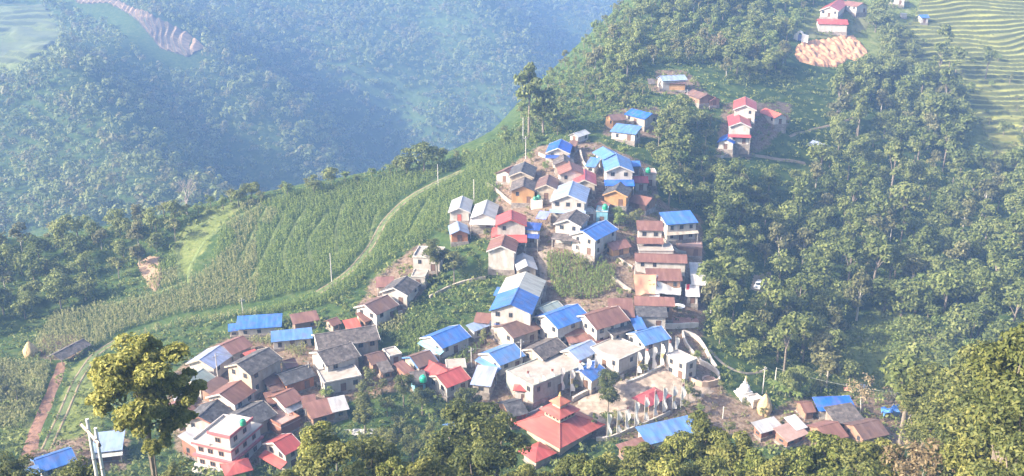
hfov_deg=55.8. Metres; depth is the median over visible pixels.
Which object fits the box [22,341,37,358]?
haystack
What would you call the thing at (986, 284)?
forest tree
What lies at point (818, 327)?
forest tree
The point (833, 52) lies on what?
landslide scar
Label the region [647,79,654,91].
shed
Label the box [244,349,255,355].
shed
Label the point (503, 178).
house
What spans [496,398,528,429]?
house
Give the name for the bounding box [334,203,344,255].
verge
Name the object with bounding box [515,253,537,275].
shed
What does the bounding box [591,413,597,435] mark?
cypress
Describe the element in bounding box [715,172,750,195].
forest tree
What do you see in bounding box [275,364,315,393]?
house
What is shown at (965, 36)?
terrace field
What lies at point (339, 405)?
shed
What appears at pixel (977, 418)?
tree
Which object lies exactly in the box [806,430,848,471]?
tree
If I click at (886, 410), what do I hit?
tarpaulin
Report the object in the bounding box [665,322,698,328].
wall
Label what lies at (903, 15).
hut
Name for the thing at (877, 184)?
forest tree
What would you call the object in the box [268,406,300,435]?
house
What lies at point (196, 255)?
verge
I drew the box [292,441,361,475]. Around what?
tree
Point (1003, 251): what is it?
forest tree
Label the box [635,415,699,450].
shed
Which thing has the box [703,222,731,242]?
tree
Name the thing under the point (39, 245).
tree
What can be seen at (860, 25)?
lawn
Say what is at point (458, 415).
tree
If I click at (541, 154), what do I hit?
stone wall
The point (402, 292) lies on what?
house
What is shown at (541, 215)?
shelter
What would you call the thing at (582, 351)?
house
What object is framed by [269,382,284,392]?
shed
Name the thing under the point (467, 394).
orchard tree
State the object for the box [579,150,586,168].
stone wall
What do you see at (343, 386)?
door
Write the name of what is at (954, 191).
forest tree
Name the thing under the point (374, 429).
orchard tree
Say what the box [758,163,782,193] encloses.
forest tree
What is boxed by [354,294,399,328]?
house
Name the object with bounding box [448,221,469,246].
hut
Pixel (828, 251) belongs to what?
forest tree
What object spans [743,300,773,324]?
forest tree
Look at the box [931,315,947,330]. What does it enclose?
forest tree
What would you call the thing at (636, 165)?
shed
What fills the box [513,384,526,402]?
gatehouse
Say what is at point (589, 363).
prayer flag
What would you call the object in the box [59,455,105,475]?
bush
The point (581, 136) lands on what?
hut
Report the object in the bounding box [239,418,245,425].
water tank
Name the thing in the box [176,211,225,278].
verge
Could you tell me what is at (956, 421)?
tree
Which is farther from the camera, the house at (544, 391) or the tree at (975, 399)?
the house at (544, 391)
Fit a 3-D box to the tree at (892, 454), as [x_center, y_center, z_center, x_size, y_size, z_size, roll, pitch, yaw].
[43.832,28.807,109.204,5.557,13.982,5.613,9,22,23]
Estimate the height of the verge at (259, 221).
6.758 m
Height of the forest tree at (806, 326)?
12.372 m
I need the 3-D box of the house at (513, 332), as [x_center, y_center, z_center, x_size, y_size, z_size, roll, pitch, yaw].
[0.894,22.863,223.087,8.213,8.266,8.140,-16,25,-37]
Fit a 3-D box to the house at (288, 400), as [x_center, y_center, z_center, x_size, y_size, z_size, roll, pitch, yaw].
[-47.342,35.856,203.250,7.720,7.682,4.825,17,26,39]
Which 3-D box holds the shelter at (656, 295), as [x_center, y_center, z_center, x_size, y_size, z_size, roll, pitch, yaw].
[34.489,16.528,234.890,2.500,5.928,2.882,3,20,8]
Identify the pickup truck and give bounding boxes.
[753,279,763,289]
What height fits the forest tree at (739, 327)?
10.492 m
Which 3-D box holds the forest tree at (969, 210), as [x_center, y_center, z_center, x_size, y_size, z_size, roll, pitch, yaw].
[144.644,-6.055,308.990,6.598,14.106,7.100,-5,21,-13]
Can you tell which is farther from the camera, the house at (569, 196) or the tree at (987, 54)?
the tree at (987, 54)
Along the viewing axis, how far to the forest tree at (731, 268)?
241.20 m
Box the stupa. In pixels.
[734,377,753,401]
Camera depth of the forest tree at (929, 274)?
272.74 m
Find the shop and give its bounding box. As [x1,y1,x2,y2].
[524,222,541,251]
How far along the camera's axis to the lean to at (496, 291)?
234.21 m
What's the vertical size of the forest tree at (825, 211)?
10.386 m
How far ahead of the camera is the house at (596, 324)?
220.53 m
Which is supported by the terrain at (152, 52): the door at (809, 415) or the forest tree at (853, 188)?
the forest tree at (853, 188)
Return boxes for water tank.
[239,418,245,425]
[420,375,426,382]
[602,204,607,209]
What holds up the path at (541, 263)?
on the terrain at (152, 52)
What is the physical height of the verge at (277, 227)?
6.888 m
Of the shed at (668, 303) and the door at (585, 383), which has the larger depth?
the shed at (668, 303)
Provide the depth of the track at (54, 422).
210.07 m
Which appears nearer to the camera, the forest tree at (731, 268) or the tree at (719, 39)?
the forest tree at (731, 268)
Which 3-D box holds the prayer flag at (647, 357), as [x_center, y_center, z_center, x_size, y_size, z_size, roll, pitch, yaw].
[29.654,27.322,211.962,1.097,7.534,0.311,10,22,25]
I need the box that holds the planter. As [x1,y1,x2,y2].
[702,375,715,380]
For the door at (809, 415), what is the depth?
203.69 m
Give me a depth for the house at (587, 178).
269.01 m
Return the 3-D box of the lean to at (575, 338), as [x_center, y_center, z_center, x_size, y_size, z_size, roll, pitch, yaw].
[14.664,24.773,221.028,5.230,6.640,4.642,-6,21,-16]
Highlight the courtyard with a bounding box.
[575,366,713,426]
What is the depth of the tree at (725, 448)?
114.82 m
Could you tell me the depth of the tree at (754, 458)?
111.09 m
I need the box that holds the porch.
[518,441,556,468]
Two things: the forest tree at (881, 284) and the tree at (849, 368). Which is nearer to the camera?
the tree at (849, 368)
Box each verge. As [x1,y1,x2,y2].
[40,337,122,449]
[107,281,184,305]
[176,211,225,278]
[187,206,256,288]
[237,206,268,262]
[251,214,284,277]
[283,209,306,270]
[306,214,328,267]
[317,170,462,293]
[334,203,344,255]
[369,214,376,256]
[408,199,428,232]
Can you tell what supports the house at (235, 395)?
on the terrain at (152, 52)
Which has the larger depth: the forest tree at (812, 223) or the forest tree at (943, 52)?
the forest tree at (943, 52)
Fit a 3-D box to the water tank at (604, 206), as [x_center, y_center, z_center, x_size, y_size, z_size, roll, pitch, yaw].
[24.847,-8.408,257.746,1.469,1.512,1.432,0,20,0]
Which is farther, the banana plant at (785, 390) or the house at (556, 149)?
the house at (556, 149)
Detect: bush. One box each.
[0,451,34,475]
[26,468,58,475]
[52,465,73,475]
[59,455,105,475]
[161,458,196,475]
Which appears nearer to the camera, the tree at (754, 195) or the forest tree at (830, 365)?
the forest tree at (830, 365)
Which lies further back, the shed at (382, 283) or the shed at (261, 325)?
the shed at (382, 283)
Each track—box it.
[41,340,113,448]
[50,336,125,448]
[315,170,460,291]
[321,170,464,292]
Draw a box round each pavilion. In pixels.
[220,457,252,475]
[632,387,671,415]
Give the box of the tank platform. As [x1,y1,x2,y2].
[531,198,541,209]
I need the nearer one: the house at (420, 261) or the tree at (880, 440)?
the tree at (880, 440)
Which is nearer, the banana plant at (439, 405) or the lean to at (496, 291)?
the banana plant at (439, 405)
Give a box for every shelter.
[536,211,548,229]
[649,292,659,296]
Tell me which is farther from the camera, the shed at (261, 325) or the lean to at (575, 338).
the shed at (261, 325)
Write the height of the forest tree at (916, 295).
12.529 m
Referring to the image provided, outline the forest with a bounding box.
[0,0,620,230]
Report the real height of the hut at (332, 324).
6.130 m
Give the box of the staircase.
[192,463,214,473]
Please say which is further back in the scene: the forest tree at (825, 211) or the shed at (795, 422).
the forest tree at (825, 211)
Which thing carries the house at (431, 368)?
on the terrain at (152, 52)
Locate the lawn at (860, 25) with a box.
[806,0,912,38]
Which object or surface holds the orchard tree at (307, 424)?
on the terrain at (152, 52)
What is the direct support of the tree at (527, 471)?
on the terrain at (152, 52)
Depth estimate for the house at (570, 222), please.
249.03 m
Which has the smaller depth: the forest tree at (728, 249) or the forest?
the forest tree at (728, 249)
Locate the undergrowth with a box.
[0,0,1023,475]
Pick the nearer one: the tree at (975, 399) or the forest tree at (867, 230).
the tree at (975, 399)
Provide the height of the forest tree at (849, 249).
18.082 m
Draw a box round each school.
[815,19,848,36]
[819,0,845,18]
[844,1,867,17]
[889,0,903,8]
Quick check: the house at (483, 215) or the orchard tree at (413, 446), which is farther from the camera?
the house at (483, 215)
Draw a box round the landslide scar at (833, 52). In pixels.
[795,34,866,66]
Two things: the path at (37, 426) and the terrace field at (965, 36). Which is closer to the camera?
the path at (37, 426)
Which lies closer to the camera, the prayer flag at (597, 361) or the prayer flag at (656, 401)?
the prayer flag at (656, 401)
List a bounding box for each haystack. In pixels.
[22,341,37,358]
[757,390,771,416]
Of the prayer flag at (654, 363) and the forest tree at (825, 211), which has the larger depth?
the forest tree at (825, 211)
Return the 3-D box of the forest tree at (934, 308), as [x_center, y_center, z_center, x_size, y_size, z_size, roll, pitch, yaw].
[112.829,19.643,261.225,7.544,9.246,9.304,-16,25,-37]
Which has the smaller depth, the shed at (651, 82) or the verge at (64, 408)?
the verge at (64, 408)
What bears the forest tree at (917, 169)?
on the terrain at (152, 52)
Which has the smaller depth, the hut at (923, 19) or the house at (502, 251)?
the house at (502, 251)
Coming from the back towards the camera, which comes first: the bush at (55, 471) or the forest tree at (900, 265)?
the forest tree at (900, 265)
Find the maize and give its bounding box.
[0,130,615,427]
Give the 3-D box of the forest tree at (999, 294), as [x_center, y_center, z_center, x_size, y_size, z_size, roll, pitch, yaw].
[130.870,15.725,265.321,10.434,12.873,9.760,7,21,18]
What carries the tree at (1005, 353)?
on the terrain at (152, 52)
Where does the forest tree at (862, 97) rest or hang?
on the terrain at (152, 52)
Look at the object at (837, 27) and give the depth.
440.48 m
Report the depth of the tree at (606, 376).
205.22 m
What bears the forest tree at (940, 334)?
on the terrain at (152, 52)
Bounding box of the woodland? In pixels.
[0,0,1023,436]
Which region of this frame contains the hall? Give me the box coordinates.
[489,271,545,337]
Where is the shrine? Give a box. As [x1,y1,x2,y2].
[746,393,761,408]
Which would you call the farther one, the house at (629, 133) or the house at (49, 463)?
the house at (629, 133)
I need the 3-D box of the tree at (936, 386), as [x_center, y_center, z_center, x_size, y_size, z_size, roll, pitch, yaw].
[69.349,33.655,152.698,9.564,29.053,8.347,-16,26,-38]
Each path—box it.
[21,362,66,459]
[523,245,549,270]
[537,251,546,299]
[540,147,595,235]
[605,254,627,268]
[709,348,768,374]
[715,154,805,163]
[750,272,771,291]
[788,117,852,136]
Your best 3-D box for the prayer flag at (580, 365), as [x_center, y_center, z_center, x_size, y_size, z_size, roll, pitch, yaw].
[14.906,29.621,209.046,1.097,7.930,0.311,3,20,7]
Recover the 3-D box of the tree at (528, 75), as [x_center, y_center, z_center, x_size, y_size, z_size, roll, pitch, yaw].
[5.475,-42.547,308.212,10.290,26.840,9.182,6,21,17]
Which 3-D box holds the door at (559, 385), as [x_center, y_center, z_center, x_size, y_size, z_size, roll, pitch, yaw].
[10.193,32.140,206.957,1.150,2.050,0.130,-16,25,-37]
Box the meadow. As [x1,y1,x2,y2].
[0,2,59,63]
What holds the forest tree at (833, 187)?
on the terrain at (152, 52)
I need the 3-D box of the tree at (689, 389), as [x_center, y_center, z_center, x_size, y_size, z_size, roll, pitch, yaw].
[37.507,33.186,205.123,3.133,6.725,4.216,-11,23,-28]
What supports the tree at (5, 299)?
on the terrain at (152, 52)
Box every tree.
[0,286,16,314]
[8,221,32,251]
[14,248,47,280]
[22,235,52,257]
[39,278,72,308]
[42,271,72,288]
[48,218,76,254]
[63,233,89,263]
[84,331,207,475]
[106,257,126,278]
[163,218,180,241]
[175,179,195,214]
[273,469,297,475]
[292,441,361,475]
[296,420,339,473]
[300,422,314,432]
[326,428,337,438]
[328,460,371,475]
[347,436,402,475]
[352,403,374,432]
[353,387,374,408]
[355,379,374,391]
[358,433,378,456]
[362,366,376,384]
[371,426,387,437]
[375,456,413,475]
[377,427,404,445]
[380,396,394,416]
[390,415,406,432]
[393,374,414,406]
[394,148,417,172]
[398,435,423,461]
[402,424,419,437]
[404,455,457,475]
[407,387,436,414]
[409,141,441,171]
[419,421,440,455]
[419,430,479,472]
[422,238,450,276]
[439,398,501,445]
[442,251,468,282]
[447,445,507,475]
[454,387,482,409]
[467,410,531,475]
[490,463,535,475]
[513,61,542,137]
[520,467,555,475]
[524,87,559,133]
[553,453,590,475]
[569,456,610,475]
[595,451,639,475]
[597,369,619,387]
[598,383,620,411]
[616,469,649,475]
[619,441,664,472]
[644,454,684,475]
[656,171,688,206]
[658,431,699,466]
[666,125,696,162]
[671,410,722,462]
[674,150,689,165]
[675,164,690,180]
[679,456,732,475]
[681,379,695,400]
[696,254,743,288]
[698,181,712,200]
[701,279,723,312]
[702,294,734,324]
[703,195,732,226]
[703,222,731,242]
[705,430,753,475]
[708,31,726,57]
[709,163,737,181]
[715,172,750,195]
[718,236,748,257]
[724,273,746,296]
[725,191,763,230]
[725,280,748,321]
[728,157,752,178]
[729,311,769,340]
[732,448,774,475]
[735,257,755,282]
[743,275,790,315]
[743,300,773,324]
[745,454,789,475]
[749,185,765,212]
[755,308,774,336]
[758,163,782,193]
[759,326,800,362]
[767,220,793,257]
[768,248,795,278]
[769,291,807,316]
[770,202,802,230]
[772,301,793,327]
[774,277,804,296]
[775,311,800,373]
[776,472,820,475]
[777,293,810,319]
[781,445,829,475]
[788,177,816,217]
[789,245,837,282]
[789,272,813,299]
[790,227,816,263]
[794,217,826,245]
[796,311,824,354]
[798,272,828,304]
[798,320,815,362]
[805,142,839,172]
[806,240,840,263]
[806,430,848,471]
[807,285,836,313]
[808,202,837,230]
[808,331,842,376]
[815,230,838,250]
[815,351,841,387]
[817,467,858,475]
[819,168,847,203]
[819,328,854,360]
[825,226,854,262]
[826,93,852,117]
[826,292,851,314]
[827,306,850,330]
[829,63,853,111]
[831,194,858,228]
[833,358,864,386]
[838,240,865,281]
[838,438,881,475]
[840,204,867,237]
[841,248,872,275]
[841,278,874,307]
[843,271,873,320]
[844,372,877,412]
[845,176,868,218]
[850,201,882,226]
[851,156,877,191]
[852,87,869,135]
[854,458,887,475]
[856,437,907,475]
[858,215,889,245]
[861,224,884,273]
[861,232,893,296]
[862,176,886,202]
[867,189,893,222]
[870,276,905,311]
[878,438,928,475]
[879,354,934,471]
[879,382,904,413]
[881,245,905,278]
[884,140,908,197]
[884,279,925,316]
[885,339,939,378]
[886,115,918,142]
[886,181,928,209]
[887,251,916,278]
[891,210,913,242]
[891,449,940,475]
[893,313,935,342]
[894,74,921,98]
[895,395,941,475]
[898,277,927,314]
[898,362,943,475]
[899,252,929,280]
[900,232,935,272]
[900,438,954,474]
[904,125,939,159]
[905,216,926,241]
[908,160,933,200]
[909,272,933,292]
[911,59,938,92]
[911,402,959,445]
[913,199,944,217]
[914,225,947,267]
[914,323,956,345]
[915,91,956,130]
[916,295,943,317]
[917,111,940,149]
[918,269,939,293]
[921,255,951,272]
[921,454,955,475]
[922,355,957,372]
[923,339,955,353]
[926,268,970,315]
[928,376,947,397]
[929,424,976,456]
[930,343,959,363]
[930,387,964,428]
[931,42,949,70]
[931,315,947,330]
[933,112,978,135]
[933,129,959,154]
[934,184,962,212]
[934,345,993,386]
[936,121,957,170]
[939,67,962,92]
[939,370,985,433]
[939,426,1009,471]
[940,96,961,117]
[942,239,970,262]
[942,303,977,347]
[943,257,988,278]
[943,340,993,401]
[944,141,983,178]
[947,78,976,100]
[947,269,981,307]
[951,227,985,264]
[952,197,976,231]
[954,365,1011,460]
[955,337,978,349]
[956,457,1009,475]
[958,167,991,190]
[959,294,1002,338]
[961,301,986,342]
[962,322,1023,458]
[963,403,1023,464]
[966,376,1023,459]
[966,423,1023,475]
[969,268,985,300]
[970,216,1000,239]
[973,271,1009,302]
[974,178,999,216]
[974,268,1000,297]
[978,318,1019,342]
[983,46,997,79]
[983,243,1013,270]
[987,230,1023,273]
[991,259,1023,296]
[1000,276,1023,321]
[1002,145,1023,168]
[1002,191,1023,214]
[1002,209,1023,253]
[1004,170,1023,194]
[1012,159,1023,172]
[1012,248,1023,263]
[1016,232,1023,249]
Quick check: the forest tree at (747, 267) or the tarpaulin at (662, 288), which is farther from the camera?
the forest tree at (747, 267)
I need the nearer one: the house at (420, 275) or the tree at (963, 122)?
the house at (420, 275)
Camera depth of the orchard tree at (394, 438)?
186.04 m
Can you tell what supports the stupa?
on the terrain at (152, 52)
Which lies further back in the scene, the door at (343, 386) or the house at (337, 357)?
the house at (337, 357)
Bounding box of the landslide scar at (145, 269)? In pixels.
[137,256,161,290]
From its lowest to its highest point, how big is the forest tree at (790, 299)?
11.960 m
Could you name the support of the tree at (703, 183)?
on the terrain at (152, 52)
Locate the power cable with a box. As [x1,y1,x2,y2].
[778,368,897,392]
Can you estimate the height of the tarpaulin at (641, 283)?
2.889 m
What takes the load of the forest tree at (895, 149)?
on the terrain at (152, 52)
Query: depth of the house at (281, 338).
223.46 m
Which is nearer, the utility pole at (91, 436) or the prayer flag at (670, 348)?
the utility pole at (91, 436)
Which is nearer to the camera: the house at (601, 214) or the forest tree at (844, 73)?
the house at (601, 214)
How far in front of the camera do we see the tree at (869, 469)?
99.51 m
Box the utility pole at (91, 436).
[79,418,104,475]
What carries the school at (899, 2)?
on the terrain at (152, 52)
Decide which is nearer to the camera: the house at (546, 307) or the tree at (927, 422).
the tree at (927, 422)
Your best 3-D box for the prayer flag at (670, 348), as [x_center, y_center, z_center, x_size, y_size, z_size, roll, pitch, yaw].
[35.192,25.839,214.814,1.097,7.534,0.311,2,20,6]
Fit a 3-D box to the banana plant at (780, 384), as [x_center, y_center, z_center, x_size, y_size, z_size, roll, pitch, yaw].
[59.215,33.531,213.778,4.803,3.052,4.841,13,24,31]
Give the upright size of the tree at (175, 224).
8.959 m
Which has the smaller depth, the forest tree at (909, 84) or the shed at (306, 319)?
the shed at (306, 319)
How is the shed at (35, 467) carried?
on the terrain at (152, 52)
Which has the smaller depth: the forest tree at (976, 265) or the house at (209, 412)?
the house at (209, 412)
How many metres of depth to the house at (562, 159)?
281.13 m
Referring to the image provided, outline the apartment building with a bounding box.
[191,414,263,471]
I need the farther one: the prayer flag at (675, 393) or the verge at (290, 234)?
the verge at (290, 234)
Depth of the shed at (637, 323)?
222.48 m
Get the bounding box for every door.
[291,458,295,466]
[305,380,309,388]
[341,383,345,390]
[398,297,402,303]
[457,214,461,220]
[530,334,533,342]
[558,383,561,391]
[583,380,587,388]
[618,199,622,205]
[656,320,660,325]
[690,297,694,303]
[693,249,697,255]
[806,413,811,419]
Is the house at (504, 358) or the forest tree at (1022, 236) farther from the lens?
the forest tree at (1022, 236)
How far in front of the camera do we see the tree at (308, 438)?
105.60 m
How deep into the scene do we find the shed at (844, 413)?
201.56 m
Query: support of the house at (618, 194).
on the terrain at (152, 52)
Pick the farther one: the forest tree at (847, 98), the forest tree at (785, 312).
the forest tree at (847, 98)
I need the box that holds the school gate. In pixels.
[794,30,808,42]
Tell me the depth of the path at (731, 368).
220.30 m
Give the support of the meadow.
on the terrain at (152, 52)
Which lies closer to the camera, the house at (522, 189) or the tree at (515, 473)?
the tree at (515, 473)
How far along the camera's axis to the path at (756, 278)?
269.61 m
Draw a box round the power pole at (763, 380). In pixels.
[762,366,766,393]
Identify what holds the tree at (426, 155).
on the terrain at (152, 52)
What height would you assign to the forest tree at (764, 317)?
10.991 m
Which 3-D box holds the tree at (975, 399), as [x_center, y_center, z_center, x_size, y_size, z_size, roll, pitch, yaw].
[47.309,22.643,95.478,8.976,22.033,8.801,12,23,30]
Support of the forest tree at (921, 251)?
on the terrain at (152, 52)
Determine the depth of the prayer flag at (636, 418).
196.93 m
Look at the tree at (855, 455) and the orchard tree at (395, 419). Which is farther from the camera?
the orchard tree at (395, 419)
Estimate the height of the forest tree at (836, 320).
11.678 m
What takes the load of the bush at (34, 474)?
on the terrain at (152, 52)
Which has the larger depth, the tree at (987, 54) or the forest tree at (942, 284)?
the tree at (987, 54)
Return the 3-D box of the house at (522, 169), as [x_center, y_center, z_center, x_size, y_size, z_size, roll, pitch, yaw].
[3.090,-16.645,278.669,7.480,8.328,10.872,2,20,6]
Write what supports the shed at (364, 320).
on the terrain at (152, 52)
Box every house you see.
[30,447,77,475]
[91,430,125,461]
[169,400,195,430]
[185,345,232,375]
[186,399,233,430]
[188,368,215,399]
[205,380,256,409]
[213,335,252,361]
[224,347,282,400]
[227,400,277,435]
[258,433,300,471]
[268,387,302,415]
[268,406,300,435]
[271,327,312,351]
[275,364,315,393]
[280,357,298,370]
[309,342,360,371]
[311,325,380,357]
[316,363,361,397]
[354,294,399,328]
[361,350,387,374]
[379,276,420,308]
[382,346,402,367]
[402,350,438,369]
[409,370,427,396]
[411,268,428,289]
[412,246,444,273]
[417,324,471,363]
[420,360,449,385]
[426,366,470,401]
[445,358,466,370]
[469,199,498,236]
[474,343,525,383]
[486,234,518,275]
[491,210,526,249]
[492,319,540,348]
[494,165,513,184]
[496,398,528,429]
[505,353,585,410]
[508,161,536,192]
[510,177,536,207]
[521,337,567,362]
[532,303,586,344]
[535,174,559,203]
[535,300,562,315]
[545,139,572,165]
[549,181,589,222]
[551,209,589,255]
[553,154,573,175]
[556,161,583,184]
[560,340,595,362]
[569,220,618,265]
[573,169,596,199]
[574,360,607,394]
[577,306,630,340]
[585,206,595,223]
[590,337,644,380]
[592,146,616,171]
[594,200,616,216]
[596,205,608,221]
[602,153,634,195]
[602,181,632,212]
[604,113,626,129]
[606,239,631,261]
[607,321,634,339]
[610,123,641,146]
[624,108,658,131]
[624,326,671,360]
[629,194,656,215]
[632,176,648,195]
[634,253,687,287]
[636,220,663,251]
[636,243,673,253]
[642,168,656,191]
[657,75,686,91]
[659,210,698,245]
[666,81,686,92]
[666,349,697,382]
[677,241,702,262]
[685,89,714,108]
[709,96,719,109]
[727,114,751,154]
[733,96,756,133]
[760,108,786,133]
[806,420,848,442]
[842,418,889,444]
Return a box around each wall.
[429,276,485,297]
[490,184,510,204]
[526,406,542,416]
[538,152,554,167]
[572,374,623,401]
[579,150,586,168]
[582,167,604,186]
[596,410,670,440]
[611,275,631,291]
[618,257,632,267]
[625,365,662,383]
[663,238,685,253]
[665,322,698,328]
[682,330,700,361]
[684,330,716,366]
[689,377,718,386]
[699,359,719,378]
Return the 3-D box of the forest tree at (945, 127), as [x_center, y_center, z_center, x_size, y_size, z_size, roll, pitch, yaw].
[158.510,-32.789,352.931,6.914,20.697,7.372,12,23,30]
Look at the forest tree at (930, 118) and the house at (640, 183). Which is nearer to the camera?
the house at (640, 183)
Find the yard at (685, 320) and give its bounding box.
[672,316,698,322]
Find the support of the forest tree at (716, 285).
on the terrain at (152, 52)
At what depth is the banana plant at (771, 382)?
214.62 m
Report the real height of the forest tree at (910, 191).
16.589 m
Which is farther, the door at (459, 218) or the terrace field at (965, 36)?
the terrace field at (965, 36)
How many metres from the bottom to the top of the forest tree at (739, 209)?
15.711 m
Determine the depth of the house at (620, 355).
213.66 m
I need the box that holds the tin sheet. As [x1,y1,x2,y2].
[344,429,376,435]
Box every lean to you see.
[228,323,237,338]
[493,287,500,295]
[565,328,589,346]
[645,268,682,298]
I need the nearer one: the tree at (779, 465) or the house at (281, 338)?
the tree at (779, 465)
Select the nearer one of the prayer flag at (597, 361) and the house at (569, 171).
the prayer flag at (597, 361)
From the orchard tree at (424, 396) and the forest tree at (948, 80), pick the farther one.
the forest tree at (948, 80)
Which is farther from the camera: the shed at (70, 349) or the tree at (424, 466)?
the shed at (70, 349)
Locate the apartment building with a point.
(222, 439)
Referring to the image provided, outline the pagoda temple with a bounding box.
[514,392,604,455]
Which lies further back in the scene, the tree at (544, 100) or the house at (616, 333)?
the tree at (544, 100)
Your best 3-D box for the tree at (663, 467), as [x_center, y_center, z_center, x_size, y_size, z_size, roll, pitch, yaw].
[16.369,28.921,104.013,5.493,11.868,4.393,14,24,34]
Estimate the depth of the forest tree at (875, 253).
269.77 m
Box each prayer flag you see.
[560,366,564,389]
[570,369,574,395]
[579,360,582,369]
[587,359,591,368]
[595,353,599,367]
[606,414,611,440]
[616,409,621,433]
[625,407,630,429]
[634,400,639,426]
[637,352,641,372]
[644,349,649,372]
[644,395,649,419]
[652,345,657,367]
[653,391,658,417]
[660,342,665,365]
[662,388,667,413]
[668,341,672,352]
[671,384,677,413]
[675,338,679,349]
[680,383,685,409]
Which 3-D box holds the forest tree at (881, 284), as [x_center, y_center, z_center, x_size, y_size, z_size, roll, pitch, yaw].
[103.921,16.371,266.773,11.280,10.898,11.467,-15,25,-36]
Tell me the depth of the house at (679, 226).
261.28 m
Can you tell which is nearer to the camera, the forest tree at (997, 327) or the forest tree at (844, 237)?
the forest tree at (997, 327)
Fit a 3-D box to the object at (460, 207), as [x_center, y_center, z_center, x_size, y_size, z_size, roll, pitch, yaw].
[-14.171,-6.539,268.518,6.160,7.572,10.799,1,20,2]
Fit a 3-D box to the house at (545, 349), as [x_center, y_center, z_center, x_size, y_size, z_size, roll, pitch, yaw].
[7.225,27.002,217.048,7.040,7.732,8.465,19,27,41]
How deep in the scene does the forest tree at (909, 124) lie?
362.52 m
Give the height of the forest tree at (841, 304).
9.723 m
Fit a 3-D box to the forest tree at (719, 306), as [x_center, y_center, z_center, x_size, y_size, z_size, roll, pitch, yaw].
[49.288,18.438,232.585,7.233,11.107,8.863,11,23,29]
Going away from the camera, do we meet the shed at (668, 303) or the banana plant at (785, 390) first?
the banana plant at (785, 390)
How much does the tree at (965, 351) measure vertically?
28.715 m
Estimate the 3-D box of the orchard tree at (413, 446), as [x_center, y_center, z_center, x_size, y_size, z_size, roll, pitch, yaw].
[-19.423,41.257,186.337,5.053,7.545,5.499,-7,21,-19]
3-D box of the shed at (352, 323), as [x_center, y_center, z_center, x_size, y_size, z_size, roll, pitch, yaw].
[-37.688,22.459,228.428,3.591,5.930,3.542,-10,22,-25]
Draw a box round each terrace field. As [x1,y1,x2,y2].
[74,0,203,56]
[880,0,1023,171]
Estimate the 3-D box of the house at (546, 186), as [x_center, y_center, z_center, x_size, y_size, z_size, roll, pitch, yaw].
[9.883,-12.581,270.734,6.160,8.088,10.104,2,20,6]
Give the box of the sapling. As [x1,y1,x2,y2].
[143,438,163,475]
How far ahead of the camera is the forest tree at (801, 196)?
303.49 m
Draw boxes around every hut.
[323,317,341,330]
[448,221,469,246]
[568,129,590,144]
[569,140,579,152]
[717,133,735,157]
[807,140,827,149]
[900,13,907,18]
[917,15,929,24]
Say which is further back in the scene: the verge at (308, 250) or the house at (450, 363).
the verge at (308, 250)
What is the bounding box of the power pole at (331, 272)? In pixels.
[330,256,332,289]
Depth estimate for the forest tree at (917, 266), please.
274.83 m
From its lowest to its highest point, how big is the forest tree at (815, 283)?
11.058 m
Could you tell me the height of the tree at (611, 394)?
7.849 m
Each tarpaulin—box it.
[634,274,655,295]
[656,275,680,294]
[881,404,900,415]
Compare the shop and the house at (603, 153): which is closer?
the shop
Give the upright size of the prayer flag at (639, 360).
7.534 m
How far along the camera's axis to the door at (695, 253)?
259.51 m
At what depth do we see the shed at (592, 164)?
281.45 m
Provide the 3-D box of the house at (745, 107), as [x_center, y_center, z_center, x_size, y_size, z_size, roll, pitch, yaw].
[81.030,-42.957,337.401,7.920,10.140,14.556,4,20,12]
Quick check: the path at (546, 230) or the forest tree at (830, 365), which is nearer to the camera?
the forest tree at (830, 365)
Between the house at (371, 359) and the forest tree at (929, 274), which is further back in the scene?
the forest tree at (929, 274)
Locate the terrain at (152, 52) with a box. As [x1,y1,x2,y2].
[0,0,1023,475]
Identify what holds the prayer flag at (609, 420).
on the terrain at (152, 52)
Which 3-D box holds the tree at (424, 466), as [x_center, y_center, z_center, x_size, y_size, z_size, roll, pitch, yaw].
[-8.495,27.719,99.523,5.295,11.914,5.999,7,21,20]
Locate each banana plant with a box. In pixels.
[418,405,437,417]
[432,402,445,413]
[766,380,778,388]
[767,381,786,393]
[775,387,794,397]
[789,390,804,400]
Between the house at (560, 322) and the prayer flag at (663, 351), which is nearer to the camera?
the prayer flag at (663, 351)
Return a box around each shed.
[24,464,39,473]
[47,338,91,364]
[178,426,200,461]
[202,375,228,402]
[236,313,281,339]
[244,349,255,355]
[262,372,281,391]
[263,391,276,407]
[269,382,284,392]
[289,310,319,328]
[300,394,315,419]
[303,397,337,428]
[327,395,348,421]
[342,317,361,328]
[355,312,371,326]
[375,276,393,295]
[376,360,393,382]
[394,360,414,386]
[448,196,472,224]
[466,321,490,341]
[470,365,497,400]
[474,312,490,332]
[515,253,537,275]
[585,157,600,173]
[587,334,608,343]
[607,298,634,323]
[616,437,653,459]
[629,316,646,330]
[631,161,640,176]
[634,296,674,322]
[635,306,667,329]
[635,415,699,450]
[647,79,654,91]
[685,284,699,309]
[689,262,705,302]
[751,416,780,441]
[773,422,807,449]
[784,414,807,430]
[794,400,815,420]
[812,395,855,419]
[823,402,863,428]
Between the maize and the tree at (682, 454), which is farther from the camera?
the maize

